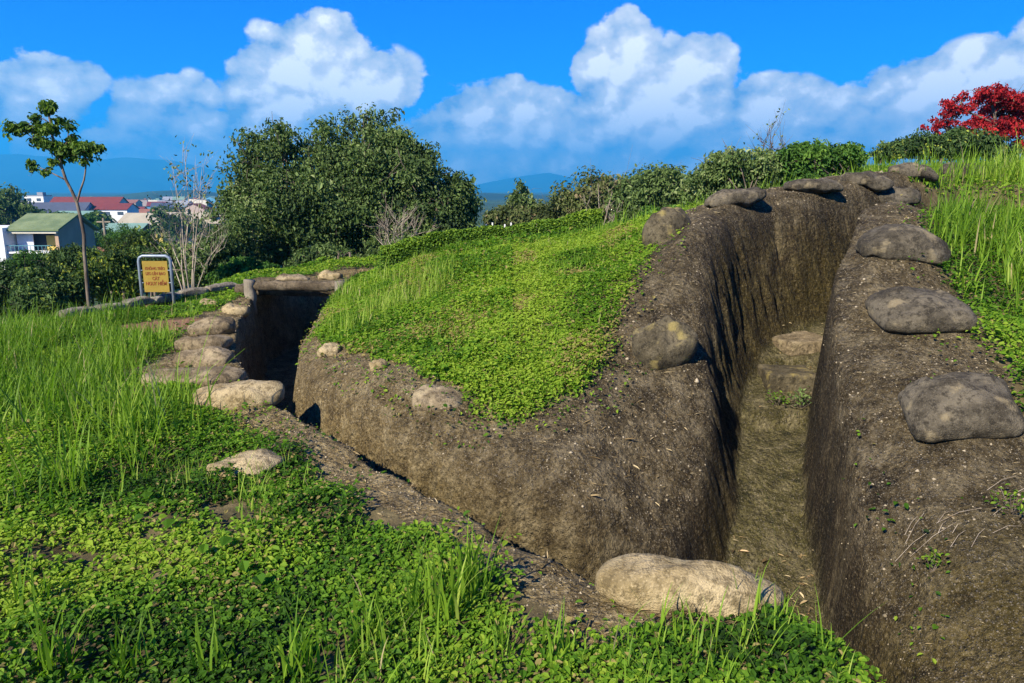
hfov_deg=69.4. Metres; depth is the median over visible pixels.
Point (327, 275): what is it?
rock
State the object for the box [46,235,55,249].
door
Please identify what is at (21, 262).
shrub
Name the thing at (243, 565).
broad leaf weed
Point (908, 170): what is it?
stone
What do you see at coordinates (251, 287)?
log beam
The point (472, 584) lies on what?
grass tuft
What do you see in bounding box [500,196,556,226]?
bush
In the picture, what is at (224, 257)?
shrub
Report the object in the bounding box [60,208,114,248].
tree
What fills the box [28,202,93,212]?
house
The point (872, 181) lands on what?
stone
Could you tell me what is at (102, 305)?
kerb block
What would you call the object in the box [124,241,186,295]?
shrub
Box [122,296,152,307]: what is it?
kerb block
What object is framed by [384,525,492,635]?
grass tuft
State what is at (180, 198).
house
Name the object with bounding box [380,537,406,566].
grass tuft
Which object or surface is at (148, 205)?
house
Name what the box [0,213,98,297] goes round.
house
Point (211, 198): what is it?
house
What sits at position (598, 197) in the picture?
bare shrub
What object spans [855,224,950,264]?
stone
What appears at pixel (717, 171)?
bush
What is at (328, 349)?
stone
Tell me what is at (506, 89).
sky
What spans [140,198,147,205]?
house
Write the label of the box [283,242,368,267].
shrub
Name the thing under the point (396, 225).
bare shrub
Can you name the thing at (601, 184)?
bush
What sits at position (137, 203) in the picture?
house
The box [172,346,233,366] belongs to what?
stone
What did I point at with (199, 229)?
town tree
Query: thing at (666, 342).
stone
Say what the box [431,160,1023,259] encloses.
ground cover
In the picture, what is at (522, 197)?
tree
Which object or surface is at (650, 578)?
stone
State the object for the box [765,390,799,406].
weed
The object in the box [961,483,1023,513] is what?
weed
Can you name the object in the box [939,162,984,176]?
stone
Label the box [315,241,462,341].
grass
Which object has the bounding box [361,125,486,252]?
tree
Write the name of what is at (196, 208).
house
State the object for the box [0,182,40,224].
tree
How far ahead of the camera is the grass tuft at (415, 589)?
2.83 m
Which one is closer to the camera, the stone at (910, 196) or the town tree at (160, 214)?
the stone at (910, 196)
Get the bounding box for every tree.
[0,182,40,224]
[31,209,69,212]
[57,209,106,222]
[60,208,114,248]
[91,212,114,222]
[133,206,179,239]
[150,203,169,212]
[153,213,199,248]
[163,216,203,243]
[166,205,179,211]
[177,211,213,240]
[195,117,354,268]
[203,209,222,233]
[286,102,415,256]
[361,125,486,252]
[481,178,541,225]
[920,81,1023,154]
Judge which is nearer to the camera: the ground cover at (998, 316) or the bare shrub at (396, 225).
the ground cover at (998, 316)
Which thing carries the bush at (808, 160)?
on the ground at (530, 606)
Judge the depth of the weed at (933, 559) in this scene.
3.67 m
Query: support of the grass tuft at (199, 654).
on the ground at (530, 606)
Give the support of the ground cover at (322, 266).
on the ground at (530, 606)
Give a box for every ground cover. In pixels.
[0,341,949,682]
[64,201,960,447]
[218,254,382,292]
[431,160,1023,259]
[888,194,1023,411]
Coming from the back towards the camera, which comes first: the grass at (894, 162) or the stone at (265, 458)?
the grass at (894, 162)
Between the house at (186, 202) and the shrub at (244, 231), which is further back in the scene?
the house at (186, 202)
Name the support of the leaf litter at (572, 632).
on the trench
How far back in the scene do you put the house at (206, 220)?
194.28 m
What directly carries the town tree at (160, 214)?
on the ground at (530, 606)
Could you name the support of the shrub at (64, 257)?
on the ground at (530, 606)
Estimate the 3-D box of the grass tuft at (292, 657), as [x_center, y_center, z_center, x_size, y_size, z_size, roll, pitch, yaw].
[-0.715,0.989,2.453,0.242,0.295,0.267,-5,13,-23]
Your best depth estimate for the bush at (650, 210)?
18.69 m
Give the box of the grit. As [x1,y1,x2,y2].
[123,170,1023,681]
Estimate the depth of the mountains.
6368.06 m
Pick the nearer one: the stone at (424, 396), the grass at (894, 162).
the stone at (424, 396)
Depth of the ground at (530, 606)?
3.57 m
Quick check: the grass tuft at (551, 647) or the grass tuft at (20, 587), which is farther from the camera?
the grass tuft at (20, 587)
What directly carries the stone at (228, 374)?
on the trench
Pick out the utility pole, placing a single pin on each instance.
(103, 221)
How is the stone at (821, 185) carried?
on the trench
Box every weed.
[134,491,265,583]
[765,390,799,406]
[777,386,810,414]
[913,548,950,572]
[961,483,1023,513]
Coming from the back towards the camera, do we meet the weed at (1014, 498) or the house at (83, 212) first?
the house at (83, 212)
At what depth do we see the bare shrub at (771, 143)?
15.13 m
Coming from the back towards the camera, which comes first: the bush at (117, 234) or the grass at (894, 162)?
the bush at (117, 234)
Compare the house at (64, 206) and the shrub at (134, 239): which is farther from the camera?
the house at (64, 206)
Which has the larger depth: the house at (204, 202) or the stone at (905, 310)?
the house at (204, 202)
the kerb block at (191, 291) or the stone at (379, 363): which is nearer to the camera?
the stone at (379, 363)
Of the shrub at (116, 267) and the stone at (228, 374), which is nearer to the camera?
the stone at (228, 374)
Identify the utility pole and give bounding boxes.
[96,218,110,249]
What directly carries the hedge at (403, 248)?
on the ground at (530, 606)
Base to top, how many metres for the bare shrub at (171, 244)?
3.336 m
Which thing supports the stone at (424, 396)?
on the trench
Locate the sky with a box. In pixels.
[0,0,1023,184]
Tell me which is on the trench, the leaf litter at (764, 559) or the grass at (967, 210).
the leaf litter at (764, 559)
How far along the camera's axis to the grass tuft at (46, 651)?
2.48 m
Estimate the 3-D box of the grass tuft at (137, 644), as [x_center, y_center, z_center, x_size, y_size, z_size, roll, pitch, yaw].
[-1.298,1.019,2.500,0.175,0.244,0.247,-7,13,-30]
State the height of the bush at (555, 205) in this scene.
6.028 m
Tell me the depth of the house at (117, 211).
277.10 m
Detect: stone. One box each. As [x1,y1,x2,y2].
[139,366,246,388]
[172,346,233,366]
[174,334,232,351]
[187,317,235,336]
[190,379,284,411]
[197,298,218,306]
[206,449,284,481]
[221,303,250,317]
[317,343,341,357]
[369,358,387,370]
[412,384,463,410]
[595,553,783,619]
[632,315,697,370]
[642,207,690,248]
[704,187,766,207]
[783,178,842,193]
[840,171,893,192]
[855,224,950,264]
[865,286,977,333]
[878,186,920,204]
[888,162,938,181]
[898,372,1023,442]
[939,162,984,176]
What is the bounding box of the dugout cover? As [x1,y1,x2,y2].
[234,277,349,296]
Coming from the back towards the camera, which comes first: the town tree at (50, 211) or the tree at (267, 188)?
the town tree at (50, 211)
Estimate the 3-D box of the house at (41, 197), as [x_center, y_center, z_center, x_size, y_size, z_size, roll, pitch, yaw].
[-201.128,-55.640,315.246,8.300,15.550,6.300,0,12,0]
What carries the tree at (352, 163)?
on the ground at (530, 606)
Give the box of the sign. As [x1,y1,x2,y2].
[137,254,175,303]
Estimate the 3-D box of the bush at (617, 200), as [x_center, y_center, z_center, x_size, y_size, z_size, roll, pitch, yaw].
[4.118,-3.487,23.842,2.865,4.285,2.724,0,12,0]
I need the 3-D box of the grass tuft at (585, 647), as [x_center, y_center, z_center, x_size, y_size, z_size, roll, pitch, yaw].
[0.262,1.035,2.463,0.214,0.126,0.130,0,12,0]
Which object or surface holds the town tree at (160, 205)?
on the ground at (530, 606)
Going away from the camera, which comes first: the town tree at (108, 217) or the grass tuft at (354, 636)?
the grass tuft at (354, 636)
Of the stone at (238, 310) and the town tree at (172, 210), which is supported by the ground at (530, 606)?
the town tree at (172, 210)
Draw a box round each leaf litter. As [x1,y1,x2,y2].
[183,244,747,648]
[227,180,1023,659]
[726,322,823,616]
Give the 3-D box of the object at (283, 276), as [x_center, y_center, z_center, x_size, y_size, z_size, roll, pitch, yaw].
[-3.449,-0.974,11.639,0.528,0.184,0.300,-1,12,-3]
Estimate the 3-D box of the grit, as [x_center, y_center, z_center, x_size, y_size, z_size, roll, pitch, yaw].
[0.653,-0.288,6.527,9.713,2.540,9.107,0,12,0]
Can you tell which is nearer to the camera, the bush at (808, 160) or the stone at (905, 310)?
the stone at (905, 310)
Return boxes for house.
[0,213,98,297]
[24,192,51,201]
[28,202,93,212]
[50,197,128,202]
[58,211,103,215]
[89,203,139,221]
[95,223,155,251]
[116,213,183,246]
[127,200,142,206]
[139,209,154,212]
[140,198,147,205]
[146,202,160,208]
[148,198,161,201]
[150,202,175,208]
[167,212,229,254]
[172,197,185,200]
[175,201,192,206]
[181,203,210,211]
[196,198,209,206]
[204,196,219,206]
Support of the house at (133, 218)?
on the ground at (530, 606)
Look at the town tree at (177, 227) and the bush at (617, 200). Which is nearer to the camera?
the bush at (617, 200)
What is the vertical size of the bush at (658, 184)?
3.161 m
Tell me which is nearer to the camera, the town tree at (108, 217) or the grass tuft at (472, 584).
the grass tuft at (472, 584)
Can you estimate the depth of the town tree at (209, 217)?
192.51 m
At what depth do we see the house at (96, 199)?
292.97 m
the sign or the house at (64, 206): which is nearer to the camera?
the sign
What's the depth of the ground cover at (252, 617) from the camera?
3.02 m
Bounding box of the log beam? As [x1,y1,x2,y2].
[243,279,344,313]
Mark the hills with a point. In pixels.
(186, 193)
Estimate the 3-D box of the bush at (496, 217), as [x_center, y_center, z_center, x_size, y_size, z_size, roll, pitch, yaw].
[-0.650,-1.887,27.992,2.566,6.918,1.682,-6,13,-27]
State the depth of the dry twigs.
3.80 m
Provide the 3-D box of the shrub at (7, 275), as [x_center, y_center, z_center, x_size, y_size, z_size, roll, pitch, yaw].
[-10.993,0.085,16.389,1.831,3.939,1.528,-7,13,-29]
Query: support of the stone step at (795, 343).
on the trench
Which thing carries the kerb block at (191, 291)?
on the ground at (530, 606)
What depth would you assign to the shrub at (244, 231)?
18.67 m
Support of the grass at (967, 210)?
on the ground at (530, 606)
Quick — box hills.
[20,190,561,199]
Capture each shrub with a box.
[0,248,50,273]
[0,257,25,321]
[2,279,79,321]
[8,264,103,310]
[34,242,104,306]
[72,230,144,304]
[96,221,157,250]
[96,228,168,296]
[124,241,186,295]
[141,134,236,289]
[166,230,241,286]
[204,255,280,283]
[205,203,273,262]
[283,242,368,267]
[364,237,403,262]
[366,196,435,244]
[569,186,622,222]
[743,103,792,153]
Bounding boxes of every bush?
[479,199,523,225]
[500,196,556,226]
[534,176,582,219]
[561,144,642,224]
[597,167,649,223]
[617,159,690,218]
[632,199,677,218]
[671,137,786,207]
[770,138,870,186]
[863,126,1021,164]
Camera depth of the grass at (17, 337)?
6.78 m
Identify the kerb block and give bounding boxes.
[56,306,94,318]
[94,303,124,313]
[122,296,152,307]
[150,292,182,303]
[177,287,207,296]
[205,282,236,292]
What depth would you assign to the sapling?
12.15 m
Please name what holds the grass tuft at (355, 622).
on the ground at (530, 606)
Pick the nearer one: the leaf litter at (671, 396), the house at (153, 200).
the leaf litter at (671, 396)
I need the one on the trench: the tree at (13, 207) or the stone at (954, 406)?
the stone at (954, 406)
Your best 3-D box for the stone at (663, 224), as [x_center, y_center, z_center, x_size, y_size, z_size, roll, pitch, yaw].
[1.483,-1.066,7.091,0.477,0.443,0.391,-7,14,-31]
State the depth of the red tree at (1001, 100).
21.03 m
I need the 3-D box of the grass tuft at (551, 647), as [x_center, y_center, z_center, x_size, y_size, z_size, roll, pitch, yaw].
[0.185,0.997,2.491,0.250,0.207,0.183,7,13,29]
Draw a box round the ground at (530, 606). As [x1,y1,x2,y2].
[0,176,1023,682]
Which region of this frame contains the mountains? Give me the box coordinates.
[0,154,629,191]
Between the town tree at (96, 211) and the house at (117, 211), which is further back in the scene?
the house at (117, 211)
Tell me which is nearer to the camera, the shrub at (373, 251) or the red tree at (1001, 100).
the shrub at (373, 251)
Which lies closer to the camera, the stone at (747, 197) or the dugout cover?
the stone at (747, 197)
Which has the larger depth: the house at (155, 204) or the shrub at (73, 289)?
the house at (155, 204)
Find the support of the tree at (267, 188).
on the ground at (530, 606)
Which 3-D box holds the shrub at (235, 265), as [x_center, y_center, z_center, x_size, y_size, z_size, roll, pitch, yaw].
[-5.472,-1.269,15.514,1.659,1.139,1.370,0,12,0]
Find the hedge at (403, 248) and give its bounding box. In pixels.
[375,208,604,269]
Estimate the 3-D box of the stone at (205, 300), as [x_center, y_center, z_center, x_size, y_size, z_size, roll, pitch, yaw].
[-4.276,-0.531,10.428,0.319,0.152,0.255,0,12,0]
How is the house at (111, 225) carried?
on the ground at (530, 606)
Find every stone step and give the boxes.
[757,364,815,393]
[772,331,822,356]
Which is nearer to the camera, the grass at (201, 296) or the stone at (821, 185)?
the stone at (821, 185)
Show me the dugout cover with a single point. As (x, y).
(238, 288)
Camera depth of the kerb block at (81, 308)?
9.50 m
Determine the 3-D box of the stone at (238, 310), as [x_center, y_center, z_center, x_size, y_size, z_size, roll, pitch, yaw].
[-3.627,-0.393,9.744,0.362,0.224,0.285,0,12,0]
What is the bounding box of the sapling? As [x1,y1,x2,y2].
[0,99,106,306]
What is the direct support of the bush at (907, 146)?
on the ground at (530, 606)
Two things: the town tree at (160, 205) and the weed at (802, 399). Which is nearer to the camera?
the weed at (802, 399)
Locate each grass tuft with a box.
[0,549,64,618]
[1,571,112,680]
[101,605,157,681]
[180,606,235,674]
[264,585,337,682]
[322,598,373,668]
[341,582,407,652]
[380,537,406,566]
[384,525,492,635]
[392,525,437,618]
[424,513,507,603]
[479,581,545,671]
[528,599,609,665]
[570,631,623,676]
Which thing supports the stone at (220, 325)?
on the trench
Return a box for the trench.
[129,172,1023,682]
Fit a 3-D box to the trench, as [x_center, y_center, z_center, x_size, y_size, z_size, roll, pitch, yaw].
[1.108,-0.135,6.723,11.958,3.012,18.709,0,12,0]
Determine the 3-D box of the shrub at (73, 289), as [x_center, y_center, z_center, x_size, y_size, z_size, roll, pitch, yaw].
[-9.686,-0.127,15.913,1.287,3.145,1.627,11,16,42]
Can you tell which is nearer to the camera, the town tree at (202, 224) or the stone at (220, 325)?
the stone at (220, 325)
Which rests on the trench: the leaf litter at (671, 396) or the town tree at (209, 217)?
the leaf litter at (671, 396)
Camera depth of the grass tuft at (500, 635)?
2.57 m
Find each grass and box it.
[0,273,221,446]
[0,311,243,501]
[87,274,276,319]
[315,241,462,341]
[597,140,1023,229]
[779,123,1023,316]
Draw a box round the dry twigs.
[900,476,1023,556]
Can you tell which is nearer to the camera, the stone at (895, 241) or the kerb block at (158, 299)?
the stone at (895, 241)
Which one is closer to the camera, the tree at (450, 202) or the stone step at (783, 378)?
the stone step at (783, 378)
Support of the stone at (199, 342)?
on the trench
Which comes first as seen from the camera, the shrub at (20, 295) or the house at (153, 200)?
the shrub at (20, 295)
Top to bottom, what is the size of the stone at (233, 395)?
0.282 m
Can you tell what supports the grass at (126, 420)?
on the ground at (530, 606)
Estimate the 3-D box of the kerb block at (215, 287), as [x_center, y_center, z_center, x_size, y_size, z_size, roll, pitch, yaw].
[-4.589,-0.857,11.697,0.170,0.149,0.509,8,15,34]
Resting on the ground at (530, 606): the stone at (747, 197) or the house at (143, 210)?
the house at (143, 210)

